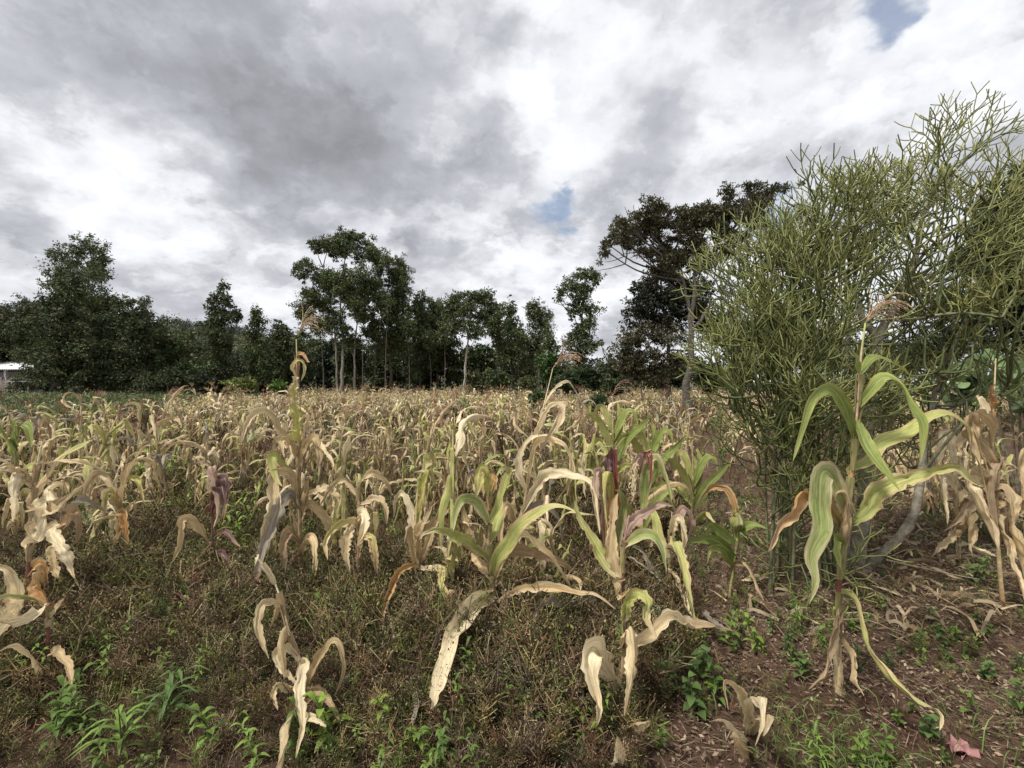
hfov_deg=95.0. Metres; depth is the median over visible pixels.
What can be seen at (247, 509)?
leafy weed
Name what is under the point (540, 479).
corn plant
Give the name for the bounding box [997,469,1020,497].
corn plant
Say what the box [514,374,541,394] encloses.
green bush
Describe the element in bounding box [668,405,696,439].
corn plant
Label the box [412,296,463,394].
eucalyptus tree
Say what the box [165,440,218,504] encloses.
corn plant
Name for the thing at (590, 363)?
understory tree
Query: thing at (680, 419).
corn plant
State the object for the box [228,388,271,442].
corn plant
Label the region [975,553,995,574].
leafy weed
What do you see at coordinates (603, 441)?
corn plant
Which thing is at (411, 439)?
corn plant
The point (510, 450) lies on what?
corn plant
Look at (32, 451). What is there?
corn plant
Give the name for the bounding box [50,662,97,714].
leafy weed
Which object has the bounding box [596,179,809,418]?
umbrella tree
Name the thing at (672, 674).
leafy weed
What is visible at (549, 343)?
thin tree
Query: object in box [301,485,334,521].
corn plant
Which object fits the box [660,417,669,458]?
corn plant
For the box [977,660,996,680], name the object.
leafy weed
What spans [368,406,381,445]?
corn plant
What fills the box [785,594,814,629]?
leafy weed
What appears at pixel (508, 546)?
corn plant
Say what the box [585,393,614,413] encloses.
green bush
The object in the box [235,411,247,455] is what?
corn plant
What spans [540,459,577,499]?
corn plant
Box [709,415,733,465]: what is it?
leafy weed
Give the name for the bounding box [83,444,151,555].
corn plant
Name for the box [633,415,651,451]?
corn plant
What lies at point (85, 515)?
leafy weed
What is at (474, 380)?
green bush
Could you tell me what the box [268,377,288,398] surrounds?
green bush
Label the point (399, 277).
eucalyptus tree
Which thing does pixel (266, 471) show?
corn plant
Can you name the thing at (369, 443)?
corn plant
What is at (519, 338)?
thin tree
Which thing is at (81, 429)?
corn plant
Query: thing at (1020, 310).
broadleaf tree
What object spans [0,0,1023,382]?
sky
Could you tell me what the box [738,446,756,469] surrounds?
corn plant
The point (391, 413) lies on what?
corn plant
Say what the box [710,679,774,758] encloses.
corn plant
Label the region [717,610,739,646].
leafy weed
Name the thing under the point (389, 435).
corn plant
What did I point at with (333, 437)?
corn plant
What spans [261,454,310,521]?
corn plant
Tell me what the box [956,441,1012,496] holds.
corn plant
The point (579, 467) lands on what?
corn plant
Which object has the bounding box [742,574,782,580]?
fallen leaf
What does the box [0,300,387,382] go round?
hillside wood
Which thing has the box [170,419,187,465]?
corn plant
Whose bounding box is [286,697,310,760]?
leafy weed
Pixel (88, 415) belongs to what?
corn plant
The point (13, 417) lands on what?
corn plant
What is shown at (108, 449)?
corn plant
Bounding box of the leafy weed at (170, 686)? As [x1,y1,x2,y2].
[113,665,209,729]
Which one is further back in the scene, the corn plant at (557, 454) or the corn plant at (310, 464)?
the corn plant at (310, 464)
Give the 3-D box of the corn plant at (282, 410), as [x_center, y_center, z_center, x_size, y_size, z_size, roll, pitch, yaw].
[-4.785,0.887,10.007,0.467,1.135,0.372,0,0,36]
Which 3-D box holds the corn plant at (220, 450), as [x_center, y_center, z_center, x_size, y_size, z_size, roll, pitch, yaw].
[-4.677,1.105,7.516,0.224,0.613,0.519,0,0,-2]
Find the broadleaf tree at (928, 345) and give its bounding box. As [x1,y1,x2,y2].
[721,306,1012,402]
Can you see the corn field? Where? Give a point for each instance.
(489, 404)
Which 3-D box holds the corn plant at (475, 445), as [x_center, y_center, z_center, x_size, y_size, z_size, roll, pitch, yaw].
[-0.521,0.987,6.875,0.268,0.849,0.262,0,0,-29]
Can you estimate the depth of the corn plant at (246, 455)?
5.84 m
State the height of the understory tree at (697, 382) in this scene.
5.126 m
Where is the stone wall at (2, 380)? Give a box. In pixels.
[0,377,23,391]
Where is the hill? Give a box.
[0,311,949,389]
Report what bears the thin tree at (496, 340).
on the ground at (868, 697)
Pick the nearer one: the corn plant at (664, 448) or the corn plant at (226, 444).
the corn plant at (664, 448)
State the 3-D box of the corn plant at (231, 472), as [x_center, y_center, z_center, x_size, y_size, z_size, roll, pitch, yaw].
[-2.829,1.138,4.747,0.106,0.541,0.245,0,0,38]
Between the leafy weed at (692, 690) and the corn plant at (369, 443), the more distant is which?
the corn plant at (369, 443)
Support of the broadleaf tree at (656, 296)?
on the ground at (868, 697)
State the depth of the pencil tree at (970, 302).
3.31 m
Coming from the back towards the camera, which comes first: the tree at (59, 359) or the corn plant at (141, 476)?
the tree at (59, 359)
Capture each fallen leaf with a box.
[407,659,419,726]
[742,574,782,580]
[746,592,780,620]
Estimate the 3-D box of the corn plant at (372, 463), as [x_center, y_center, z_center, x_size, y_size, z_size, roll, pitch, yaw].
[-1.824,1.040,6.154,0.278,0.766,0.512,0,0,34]
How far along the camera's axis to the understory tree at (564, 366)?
55.07 m
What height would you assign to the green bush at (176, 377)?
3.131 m
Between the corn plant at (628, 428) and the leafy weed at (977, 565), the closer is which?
the leafy weed at (977, 565)
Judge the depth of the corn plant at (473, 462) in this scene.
5.91 m
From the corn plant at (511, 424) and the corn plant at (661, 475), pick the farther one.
the corn plant at (511, 424)
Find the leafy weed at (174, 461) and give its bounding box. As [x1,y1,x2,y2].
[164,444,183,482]
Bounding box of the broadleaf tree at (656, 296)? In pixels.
[619,268,749,403]
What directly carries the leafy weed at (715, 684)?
on the ground at (868, 697)
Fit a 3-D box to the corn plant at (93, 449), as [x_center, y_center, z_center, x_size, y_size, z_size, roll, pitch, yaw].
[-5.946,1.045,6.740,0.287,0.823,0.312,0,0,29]
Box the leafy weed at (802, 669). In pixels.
[791,651,813,677]
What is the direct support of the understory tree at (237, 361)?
on the ground at (868, 697)
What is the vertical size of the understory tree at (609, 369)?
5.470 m
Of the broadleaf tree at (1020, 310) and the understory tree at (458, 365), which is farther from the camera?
the understory tree at (458, 365)
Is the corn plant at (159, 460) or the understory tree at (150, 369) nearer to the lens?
the corn plant at (159, 460)
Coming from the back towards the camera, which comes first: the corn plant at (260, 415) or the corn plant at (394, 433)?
the corn plant at (260, 415)
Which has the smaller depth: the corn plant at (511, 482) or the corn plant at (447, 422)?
the corn plant at (511, 482)
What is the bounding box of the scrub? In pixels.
[0,386,695,433]
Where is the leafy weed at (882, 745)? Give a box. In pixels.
[871,723,896,767]
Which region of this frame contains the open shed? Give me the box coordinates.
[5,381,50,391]
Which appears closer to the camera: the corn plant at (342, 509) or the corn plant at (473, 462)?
the corn plant at (342, 509)
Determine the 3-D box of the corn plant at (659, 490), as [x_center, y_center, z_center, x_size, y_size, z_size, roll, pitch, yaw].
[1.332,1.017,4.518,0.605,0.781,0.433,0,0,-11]
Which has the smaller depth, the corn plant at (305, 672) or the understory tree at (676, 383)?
the corn plant at (305, 672)
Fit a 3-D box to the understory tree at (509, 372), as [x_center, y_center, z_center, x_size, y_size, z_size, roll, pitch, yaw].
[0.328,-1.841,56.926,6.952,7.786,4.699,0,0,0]
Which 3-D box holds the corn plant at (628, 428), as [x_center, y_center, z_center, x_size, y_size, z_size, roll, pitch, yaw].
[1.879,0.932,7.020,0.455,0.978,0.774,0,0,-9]
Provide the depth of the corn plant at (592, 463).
4.81 m
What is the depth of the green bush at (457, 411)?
14.85 m
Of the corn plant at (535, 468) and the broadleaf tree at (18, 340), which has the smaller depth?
the corn plant at (535, 468)
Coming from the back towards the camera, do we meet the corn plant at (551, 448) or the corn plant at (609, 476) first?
the corn plant at (551, 448)
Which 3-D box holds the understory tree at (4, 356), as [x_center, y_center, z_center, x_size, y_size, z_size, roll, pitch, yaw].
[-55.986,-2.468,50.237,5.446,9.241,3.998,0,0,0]
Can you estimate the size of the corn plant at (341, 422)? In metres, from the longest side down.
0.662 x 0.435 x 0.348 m
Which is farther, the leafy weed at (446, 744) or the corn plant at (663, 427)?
the corn plant at (663, 427)
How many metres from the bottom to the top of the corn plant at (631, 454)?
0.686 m
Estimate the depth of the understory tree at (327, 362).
55.29 m
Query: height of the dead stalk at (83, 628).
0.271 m
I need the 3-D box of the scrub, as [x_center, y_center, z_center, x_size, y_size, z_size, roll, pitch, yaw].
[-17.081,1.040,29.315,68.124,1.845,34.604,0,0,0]
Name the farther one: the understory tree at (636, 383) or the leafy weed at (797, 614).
the understory tree at (636, 383)
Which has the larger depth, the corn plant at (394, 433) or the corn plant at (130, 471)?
the corn plant at (394, 433)
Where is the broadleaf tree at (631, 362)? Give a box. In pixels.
[602,318,699,405]
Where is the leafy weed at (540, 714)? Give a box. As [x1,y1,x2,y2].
[519,712,542,756]
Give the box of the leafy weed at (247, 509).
[234,481,264,517]
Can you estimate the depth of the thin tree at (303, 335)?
44.89 m
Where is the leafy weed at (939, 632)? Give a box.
[933,623,947,644]
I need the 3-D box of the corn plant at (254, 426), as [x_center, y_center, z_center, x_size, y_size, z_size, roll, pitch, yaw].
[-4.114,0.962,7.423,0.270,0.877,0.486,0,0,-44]
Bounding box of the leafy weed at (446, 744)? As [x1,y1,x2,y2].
[436,728,464,767]
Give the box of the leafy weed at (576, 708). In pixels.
[553,701,578,740]
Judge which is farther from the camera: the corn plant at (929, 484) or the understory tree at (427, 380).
the understory tree at (427, 380)
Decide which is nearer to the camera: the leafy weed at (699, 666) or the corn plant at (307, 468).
the leafy weed at (699, 666)
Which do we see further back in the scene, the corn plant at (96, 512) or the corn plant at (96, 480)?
the corn plant at (96, 480)
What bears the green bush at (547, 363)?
on the ground at (868, 697)
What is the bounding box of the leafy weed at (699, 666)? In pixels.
[686,644,710,678]
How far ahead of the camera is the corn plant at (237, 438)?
7.71 m
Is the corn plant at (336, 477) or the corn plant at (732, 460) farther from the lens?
the corn plant at (732, 460)
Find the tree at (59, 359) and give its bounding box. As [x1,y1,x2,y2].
[0,263,119,393]
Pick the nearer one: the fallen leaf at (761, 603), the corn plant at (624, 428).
the fallen leaf at (761, 603)
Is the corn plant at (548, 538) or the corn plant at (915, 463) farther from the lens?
the corn plant at (915, 463)
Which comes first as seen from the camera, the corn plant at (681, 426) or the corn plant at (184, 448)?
the corn plant at (184, 448)
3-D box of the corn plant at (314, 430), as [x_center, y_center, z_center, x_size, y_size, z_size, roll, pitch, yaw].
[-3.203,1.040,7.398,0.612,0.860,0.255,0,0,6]
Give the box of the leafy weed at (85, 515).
[77,498,103,542]
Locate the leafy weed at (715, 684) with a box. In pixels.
[698,648,732,706]
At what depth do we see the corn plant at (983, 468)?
5.58 m
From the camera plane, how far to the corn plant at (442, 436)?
9.21 m
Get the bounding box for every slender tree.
[189,279,244,394]
[236,304,286,393]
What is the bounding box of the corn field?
[0,381,1017,446]
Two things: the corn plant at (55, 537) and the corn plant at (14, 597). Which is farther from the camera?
the corn plant at (55, 537)
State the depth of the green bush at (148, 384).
37.60 m
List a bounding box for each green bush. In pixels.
[131,374,170,394]
[156,365,190,391]
[187,370,218,395]
[219,376,258,395]
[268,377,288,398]
[438,398,473,420]
[461,369,486,393]
[485,367,511,392]
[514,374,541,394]
[525,387,548,406]
[533,350,562,385]
[550,366,584,397]
[575,364,608,397]
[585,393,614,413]
[599,374,632,399]
[691,358,723,402]
[719,369,753,392]
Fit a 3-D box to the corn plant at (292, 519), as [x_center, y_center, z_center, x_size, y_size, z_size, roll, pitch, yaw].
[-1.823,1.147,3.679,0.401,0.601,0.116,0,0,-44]
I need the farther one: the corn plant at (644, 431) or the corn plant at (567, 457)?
the corn plant at (644, 431)
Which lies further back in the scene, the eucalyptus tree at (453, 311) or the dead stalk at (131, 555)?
the eucalyptus tree at (453, 311)
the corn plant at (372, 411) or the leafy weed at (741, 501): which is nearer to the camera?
the leafy weed at (741, 501)
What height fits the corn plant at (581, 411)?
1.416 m
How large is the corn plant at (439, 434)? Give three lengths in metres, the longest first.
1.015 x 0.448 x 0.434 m
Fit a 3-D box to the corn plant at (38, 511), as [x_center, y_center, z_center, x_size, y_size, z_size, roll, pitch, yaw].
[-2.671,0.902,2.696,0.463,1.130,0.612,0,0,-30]
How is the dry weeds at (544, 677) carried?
on the ground at (868, 697)
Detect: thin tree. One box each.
[289,326,312,393]
[307,310,332,396]
[349,300,373,395]
[360,312,382,388]
[372,288,396,384]
[398,312,418,391]
[418,325,440,391]
[434,323,451,390]
[490,327,509,368]
[508,325,528,380]
[539,330,561,389]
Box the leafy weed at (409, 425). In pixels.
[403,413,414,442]
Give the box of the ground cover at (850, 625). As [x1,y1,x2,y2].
[0,449,1023,767]
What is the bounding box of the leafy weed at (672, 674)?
[651,659,681,694]
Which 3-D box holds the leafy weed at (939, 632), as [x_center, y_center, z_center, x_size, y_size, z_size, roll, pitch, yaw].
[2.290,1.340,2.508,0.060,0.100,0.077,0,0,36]
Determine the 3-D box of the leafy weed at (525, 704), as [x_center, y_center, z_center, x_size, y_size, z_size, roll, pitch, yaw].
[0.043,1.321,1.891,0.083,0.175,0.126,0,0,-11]
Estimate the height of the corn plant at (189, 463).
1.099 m
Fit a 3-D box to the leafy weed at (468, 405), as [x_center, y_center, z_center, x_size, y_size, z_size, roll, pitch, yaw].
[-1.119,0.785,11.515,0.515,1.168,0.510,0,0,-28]
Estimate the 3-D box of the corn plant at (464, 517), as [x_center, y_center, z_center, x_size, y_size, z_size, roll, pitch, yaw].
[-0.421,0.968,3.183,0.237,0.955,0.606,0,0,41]
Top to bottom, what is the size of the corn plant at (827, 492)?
1.871 m
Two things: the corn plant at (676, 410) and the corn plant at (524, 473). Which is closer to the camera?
the corn plant at (524, 473)
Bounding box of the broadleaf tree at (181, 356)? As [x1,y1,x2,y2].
[129,316,204,392]
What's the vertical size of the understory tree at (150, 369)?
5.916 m
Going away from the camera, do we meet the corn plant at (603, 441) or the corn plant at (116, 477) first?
the corn plant at (116, 477)
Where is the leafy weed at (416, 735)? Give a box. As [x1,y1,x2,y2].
[403,725,433,760]
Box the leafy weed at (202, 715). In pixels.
[188,703,229,764]
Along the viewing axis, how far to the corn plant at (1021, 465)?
2.93 m
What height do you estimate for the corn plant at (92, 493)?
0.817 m
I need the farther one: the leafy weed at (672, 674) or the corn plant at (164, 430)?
the corn plant at (164, 430)
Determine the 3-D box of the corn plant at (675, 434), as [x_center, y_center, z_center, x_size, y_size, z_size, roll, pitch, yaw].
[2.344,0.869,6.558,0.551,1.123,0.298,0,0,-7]
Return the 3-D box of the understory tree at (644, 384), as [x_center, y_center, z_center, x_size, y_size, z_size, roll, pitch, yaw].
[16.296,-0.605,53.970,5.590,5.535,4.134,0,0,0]
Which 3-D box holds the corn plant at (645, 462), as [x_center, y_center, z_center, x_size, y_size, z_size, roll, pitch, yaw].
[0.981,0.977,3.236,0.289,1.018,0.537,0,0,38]
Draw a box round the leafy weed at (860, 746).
[846,731,869,767]
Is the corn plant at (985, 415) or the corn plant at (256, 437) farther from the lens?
the corn plant at (256, 437)
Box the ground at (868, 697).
[0,389,1023,767]
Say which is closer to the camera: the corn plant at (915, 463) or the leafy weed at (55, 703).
the leafy weed at (55, 703)
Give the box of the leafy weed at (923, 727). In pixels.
[918,713,939,741]
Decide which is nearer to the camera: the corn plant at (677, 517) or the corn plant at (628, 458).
the corn plant at (677, 517)
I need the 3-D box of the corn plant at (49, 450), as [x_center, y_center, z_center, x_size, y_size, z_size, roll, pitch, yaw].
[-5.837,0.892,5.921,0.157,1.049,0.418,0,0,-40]
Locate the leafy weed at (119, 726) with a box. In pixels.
[63,691,152,761]
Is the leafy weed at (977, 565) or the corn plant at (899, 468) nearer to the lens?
the leafy weed at (977, 565)
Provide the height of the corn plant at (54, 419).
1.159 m
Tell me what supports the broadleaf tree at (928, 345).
on the ground at (868, 697)
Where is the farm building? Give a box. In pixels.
[0,360,63,391]
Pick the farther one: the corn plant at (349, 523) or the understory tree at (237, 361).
the understory tree at (237, 361)
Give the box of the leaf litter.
[0,479,1023,767]
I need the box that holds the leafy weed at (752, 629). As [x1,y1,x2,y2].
[741,612,766,653]
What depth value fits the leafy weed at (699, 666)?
2.26 m
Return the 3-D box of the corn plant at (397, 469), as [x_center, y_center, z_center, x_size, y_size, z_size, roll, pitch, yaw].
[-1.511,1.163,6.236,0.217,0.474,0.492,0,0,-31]
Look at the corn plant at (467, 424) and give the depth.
10.02 m
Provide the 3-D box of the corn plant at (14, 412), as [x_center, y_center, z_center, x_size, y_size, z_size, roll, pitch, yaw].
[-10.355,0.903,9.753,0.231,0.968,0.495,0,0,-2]
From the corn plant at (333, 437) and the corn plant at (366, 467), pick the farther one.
the corn plant at (333, 437)
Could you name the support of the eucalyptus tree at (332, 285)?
on the ground at (868, 697)
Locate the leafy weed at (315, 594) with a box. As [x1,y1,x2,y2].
[311,592,333,633]
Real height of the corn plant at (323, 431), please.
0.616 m
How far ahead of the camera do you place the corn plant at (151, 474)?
4.96 m
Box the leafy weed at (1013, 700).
[1001,679,1023,714]
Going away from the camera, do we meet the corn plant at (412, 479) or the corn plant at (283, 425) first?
the corn plant at (412, 479)
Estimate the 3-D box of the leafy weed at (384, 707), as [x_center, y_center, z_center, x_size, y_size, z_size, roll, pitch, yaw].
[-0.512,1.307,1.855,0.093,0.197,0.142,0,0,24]
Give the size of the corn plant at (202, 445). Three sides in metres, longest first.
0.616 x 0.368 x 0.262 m
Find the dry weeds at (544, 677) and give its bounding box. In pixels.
[0,395,1023,767]
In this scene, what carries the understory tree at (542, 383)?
on the ground at (868, 697)
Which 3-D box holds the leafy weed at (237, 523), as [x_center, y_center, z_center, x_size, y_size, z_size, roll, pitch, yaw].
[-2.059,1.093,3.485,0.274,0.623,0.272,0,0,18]
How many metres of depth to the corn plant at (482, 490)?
5.00 m
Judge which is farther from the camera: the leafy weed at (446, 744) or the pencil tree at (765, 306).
the pencil tree at (765, 306)
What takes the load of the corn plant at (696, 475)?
on the ground at (868, 697)
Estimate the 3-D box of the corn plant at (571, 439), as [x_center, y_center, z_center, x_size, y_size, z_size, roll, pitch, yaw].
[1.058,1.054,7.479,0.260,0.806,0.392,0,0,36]
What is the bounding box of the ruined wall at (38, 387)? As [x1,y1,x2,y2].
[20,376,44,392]
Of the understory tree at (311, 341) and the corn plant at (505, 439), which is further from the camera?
the understory tree at (311, 341)
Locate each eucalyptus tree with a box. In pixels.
[23,231,117,389]
[285,225,395,393]
[358,252,420,395]
[402,289,450,388]
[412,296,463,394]
[435,286,511,393]
[488,294,529,389]
[515,296,557,389]
[552,265,606,398]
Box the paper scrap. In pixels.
[945,734,981,759]
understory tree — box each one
[0,326,9,371]
[0,339,21,371]
[68,333,115,392]
[135,352,154,374]
[182,338,222,393]
[214,350,263,394]
[255,356,272,392]
[281,341,325,393]
[302,332,336,389]
[305,338,347,391]
[329,329,383,394]
[361,337,404,390]
[386,336,416,391]
[396,340,444,395]
[428,334,460,395]
[440,342,491,394]
[461,344,514,390]
[488,350,525,392]
[508,354,545,389]
[539,351,566,390]
[550,357,584,390]
[582,356,610,391]
[594,346,633,390]
[629,367,646,392]
[632,358,675,391]
[666,351,693,392]
[681,352,722,394]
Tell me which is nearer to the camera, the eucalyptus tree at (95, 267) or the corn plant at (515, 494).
the corn plant at (515, 494)
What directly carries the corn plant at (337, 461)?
on the ground at (868, 697)
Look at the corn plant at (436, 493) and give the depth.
4.53 m
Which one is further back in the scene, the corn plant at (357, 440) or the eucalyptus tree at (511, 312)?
the eucalyptus tree at (511, 312)
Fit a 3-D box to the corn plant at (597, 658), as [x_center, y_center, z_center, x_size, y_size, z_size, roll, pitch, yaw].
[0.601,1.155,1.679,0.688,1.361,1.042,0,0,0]
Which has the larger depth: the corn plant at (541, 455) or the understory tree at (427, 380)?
the understory tree at (427, 380)
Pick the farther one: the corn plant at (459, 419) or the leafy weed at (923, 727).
the corn plant at (459, 419)
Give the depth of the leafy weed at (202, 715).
1.72 m
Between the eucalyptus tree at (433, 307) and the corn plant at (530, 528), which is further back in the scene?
the eucalyptus tree at (433, 307)
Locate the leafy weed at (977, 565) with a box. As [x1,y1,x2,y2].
[962,563,985,581]
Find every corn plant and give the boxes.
[0,393,26,444]
[0,411,5,443]
[0,419,43,499]
[0,437,105,591]
[0,441,38,475]
[0,470,44,535]
[0,564,73,690]
[2,429,11,449]
[5,404,26,424]
[5,409,77,470]
[7,422,58,467]
[9,399,45,451]
[9,440,34,477]
[10,409,27,447]
[23,437,64,501]
[27,396,47,436]
[28,398,89,447]
[28,404,72,476]
[29,471,83,517]
[35,411,62,452]
[39,414,56,480]
[42,480,104,589]
[45,464,82,491]
[46,387,88,480]
[50,449,80,475]
[54,407,92,491]
[55,406,73,470]
[66,398,106,444]
[71,449,100,497]
[71,473,98,491]
[76,398,139,510]
[82,407,131,503]
[82,457,109,524]
[82,463,131,495]
[83,390,99,445]
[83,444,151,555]
[83,501,127,529]
[84,429,103,467]
[86,500,154,551]
[93,402,124,434]
[106,413,136,452]
[107,394,168,474]
[114,472,145,495]
[115,455,144,510]
[117,426,141,478]
[124,435,192,474]
[128,405,187,499]
[134,417,181,498]
[138,417,183,467]
[155,383,187,475]
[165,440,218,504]
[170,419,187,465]
[172,461,239,575]
[182,417,209,494]
[182,437,195,459]
[188,421,217,479]
[194,441,215,469]
[196,424,217,446]
[201,453,241,514]
[205,418,217,462]
[215,433,233,468]
[218,405,265,480]
[222,402,249,457]
[222,426,239,451]
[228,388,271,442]
[228,422,260,460]
[228,470,246,492]
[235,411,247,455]
[236,420,253,486]
[241,301,340,593]
[243,441,254,476]
[246,418,262,449]
[246,459,284,501]
[249,397,289,457]
[249,414,266,431]
[253,424,271,454]
[253,496,297,541]
[253,554,345,767]
[257,451,270,471]
[257,484,290,547]
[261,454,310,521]
[272,434,293,509]
[274,418,296,453]
[278,399,294,442]
[278,403,328,481]
[289,443,328,483]
[290,470,304,538]
[301,430,314,484]
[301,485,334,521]
[305,444,319,485]
[306,425,330,463]
[319,426,329,444]
[319,434,339,479]
[320,431,355,557]
[320,449,391,577]
[322,434,340,477]
[323,393,362,438]
[326,448,334,482]
[327,423,357,457]
[328,406,353,498]
[328,461,359,519]
[329,421,342,440]
[330,410,367,490]
[331,436,350,478]
[346,475,367,497]
[351,425,369,461]
[352,396,378,455]
[352,434,389,485]
[355,445,378,510]
[356,431,375,463]
[360,426,392,503]
[361,479,404,545]
[365,479,381,521]
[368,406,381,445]
[371,410,408,461]
[373,418,390,454]
[377,426,387,449]
[379,404,418,457]
[382,467,448,627]
[384,404,396,471]
[385,441,426,541]
[386,455,401,479]
[396,409,409,445]
[398,478,416,492]
[399,418,420,475]
[403,423,425,492]
[406,457,486,559]
[410,428,424,456]
[414,395,458,541]
[414,399,422,446]
[417,442,422,466]
[418,411,452,453]
[419,463,614,708]
[420,418,447,480]
[421,419,437,458]
[422,434,442,465]
[425,428,444,500]
[426,470,455,521]
[429,423,443,470]
[430,421,467,493]
[431,414,492,605]
[431,417,447,449]
[437,424,465,468]
[440,403,454,441]
[446,406,480,476]
[447,407,475,508]
[448,414,504,518]
[458,456,474,474]
[459,407,473,450]
[459,451,493,497]
[459,515,487,567]
[466,420,480,439]
[467,417,502,471]
[467,424,478,467]
[484,445,523,501]
[494,447,525,480]
[496,429,529,486]
[497,334,599,560]
[498,406,519,452]
[501,408,524,445]
[510,463,525,521]
[512,411,541,533]
[515,523,582,597]
[517,431,552,469]
[519,495,592,598]
[520,462,559,485]
[536,398,591,500]
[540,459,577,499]
[545,435,555,454]
[547,411,602,530]
[554,412,581,489]
[561,444,601,477]
[569,384,595,448]
[569,425,586,454]
[574,493,715,767]
[576,379,650,479]
[577,400,633,503]
[581,423,622,499]
[588,447,626,560]
[594,422,628,466]
[604,405,638,448]
[614,402,685,503]
[617,445,633,484]
[619,441,650,491]
[622,416,635,456]
[622,449,691,501]
[624,447,638,485]
[626,450,676,570]
[627,505,733,630]
[631,404,663,442]
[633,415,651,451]
[638,415,656,461]
[649,418,668,483]
[653,442,693,483]
[654,415,675,447]
[656,442,730,524]
[657,406,693,482]
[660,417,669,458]
[667,396,686,448]
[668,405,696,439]
[669,416,702,492]
[671,406,681,469]
[678,422,696,455]
[684,393,692,440]
[687,484,766,599]
[690,427,715,489]
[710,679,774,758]
[718,420,737,448]
[728,428,750,467]
[729,411,737,455]
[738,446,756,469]
[741,395,746,452]
[768,286,982,729]
[876,428,906,478]
[889,440,914,487]
[893,410,934,468]
[896,409,943,511]
[908,433,940,514]
[924,393,971,459]
[931,428,996,565]
[932,421,949,498]
[945,452,1015,502]
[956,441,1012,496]
[961,358,1023,611]
[969,432,1001,474]
[977,426,1020,485]
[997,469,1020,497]
[999,413,1023,448]
[1018,448,1023,533]
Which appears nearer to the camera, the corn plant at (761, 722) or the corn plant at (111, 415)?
the corn plant at (761, 722)
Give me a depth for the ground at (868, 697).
2.15 m
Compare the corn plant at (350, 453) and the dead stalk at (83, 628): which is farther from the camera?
the corn plant at (350, 453)
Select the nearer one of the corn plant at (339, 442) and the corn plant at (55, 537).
the corn plant at (55, 537)
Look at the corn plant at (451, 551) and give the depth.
2.77 m
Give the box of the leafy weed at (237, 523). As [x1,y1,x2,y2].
[219,493,251,551]
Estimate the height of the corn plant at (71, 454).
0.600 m
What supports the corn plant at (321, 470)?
on the ground at (868, 697)
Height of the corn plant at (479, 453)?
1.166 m
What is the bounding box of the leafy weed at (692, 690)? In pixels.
[682,671,706,720]
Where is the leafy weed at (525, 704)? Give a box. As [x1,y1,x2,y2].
[515,692,531,724]
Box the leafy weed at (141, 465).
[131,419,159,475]
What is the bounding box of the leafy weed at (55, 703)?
[32,675,80,752]
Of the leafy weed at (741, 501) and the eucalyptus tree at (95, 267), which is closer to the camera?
the leafy weed at (741, 501)
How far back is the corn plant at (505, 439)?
9.34 m
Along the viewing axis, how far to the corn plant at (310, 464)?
6.35 m
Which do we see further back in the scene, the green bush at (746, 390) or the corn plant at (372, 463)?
the green bush at (746, 390)
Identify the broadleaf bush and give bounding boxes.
[911,361,1009,488]
[951,349,1023,495]
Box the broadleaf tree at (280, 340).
[252,318,311,387]
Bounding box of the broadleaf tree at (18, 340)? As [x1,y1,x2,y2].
[0,292,50,363]
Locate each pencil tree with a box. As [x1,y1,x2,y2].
[669,143,937,620]
[774,80,1023,576]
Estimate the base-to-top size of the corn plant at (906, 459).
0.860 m
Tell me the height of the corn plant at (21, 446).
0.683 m
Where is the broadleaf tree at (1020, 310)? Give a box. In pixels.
[928,161,1023,433]
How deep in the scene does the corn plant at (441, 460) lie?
6.75 m
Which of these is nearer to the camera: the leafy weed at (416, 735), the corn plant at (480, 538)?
the leafy weed at (416, 735)
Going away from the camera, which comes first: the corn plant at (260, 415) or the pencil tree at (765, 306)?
the pencil tree at (765, 306)
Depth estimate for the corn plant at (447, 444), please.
6.34 m
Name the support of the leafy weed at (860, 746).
on the ground at (868, 697)
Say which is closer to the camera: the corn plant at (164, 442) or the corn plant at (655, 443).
the corn plant at (655, 443)
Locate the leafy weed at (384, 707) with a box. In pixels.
[369,694,396,736]
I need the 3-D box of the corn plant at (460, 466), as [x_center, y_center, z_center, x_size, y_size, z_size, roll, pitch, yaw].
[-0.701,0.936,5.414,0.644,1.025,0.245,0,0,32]
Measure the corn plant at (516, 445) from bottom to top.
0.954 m
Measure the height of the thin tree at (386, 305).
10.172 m
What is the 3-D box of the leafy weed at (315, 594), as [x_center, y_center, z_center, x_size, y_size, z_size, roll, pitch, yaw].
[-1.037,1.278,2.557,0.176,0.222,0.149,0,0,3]
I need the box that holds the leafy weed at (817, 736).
[802,719,836,767]
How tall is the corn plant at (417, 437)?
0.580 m
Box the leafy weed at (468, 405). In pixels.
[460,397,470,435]
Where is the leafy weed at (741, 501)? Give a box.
[727,497,750,533]
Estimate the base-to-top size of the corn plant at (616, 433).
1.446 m
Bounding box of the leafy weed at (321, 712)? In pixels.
[303,691,354,754]
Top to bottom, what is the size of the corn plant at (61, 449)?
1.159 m
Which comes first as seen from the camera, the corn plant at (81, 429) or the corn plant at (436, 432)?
the corn plant at (81, 429)
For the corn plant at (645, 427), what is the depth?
7.16 m
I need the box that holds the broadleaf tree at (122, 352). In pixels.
[69,292,175,393]
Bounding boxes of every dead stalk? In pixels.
[64,595,97,687]
[99,551,167,562]
[628,556,661,581]
[825,618,909,640]
[885,559,979,579]
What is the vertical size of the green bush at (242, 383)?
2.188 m
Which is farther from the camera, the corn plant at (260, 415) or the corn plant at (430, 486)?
the corn plant at (260, 415)
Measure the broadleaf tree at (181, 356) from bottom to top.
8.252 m

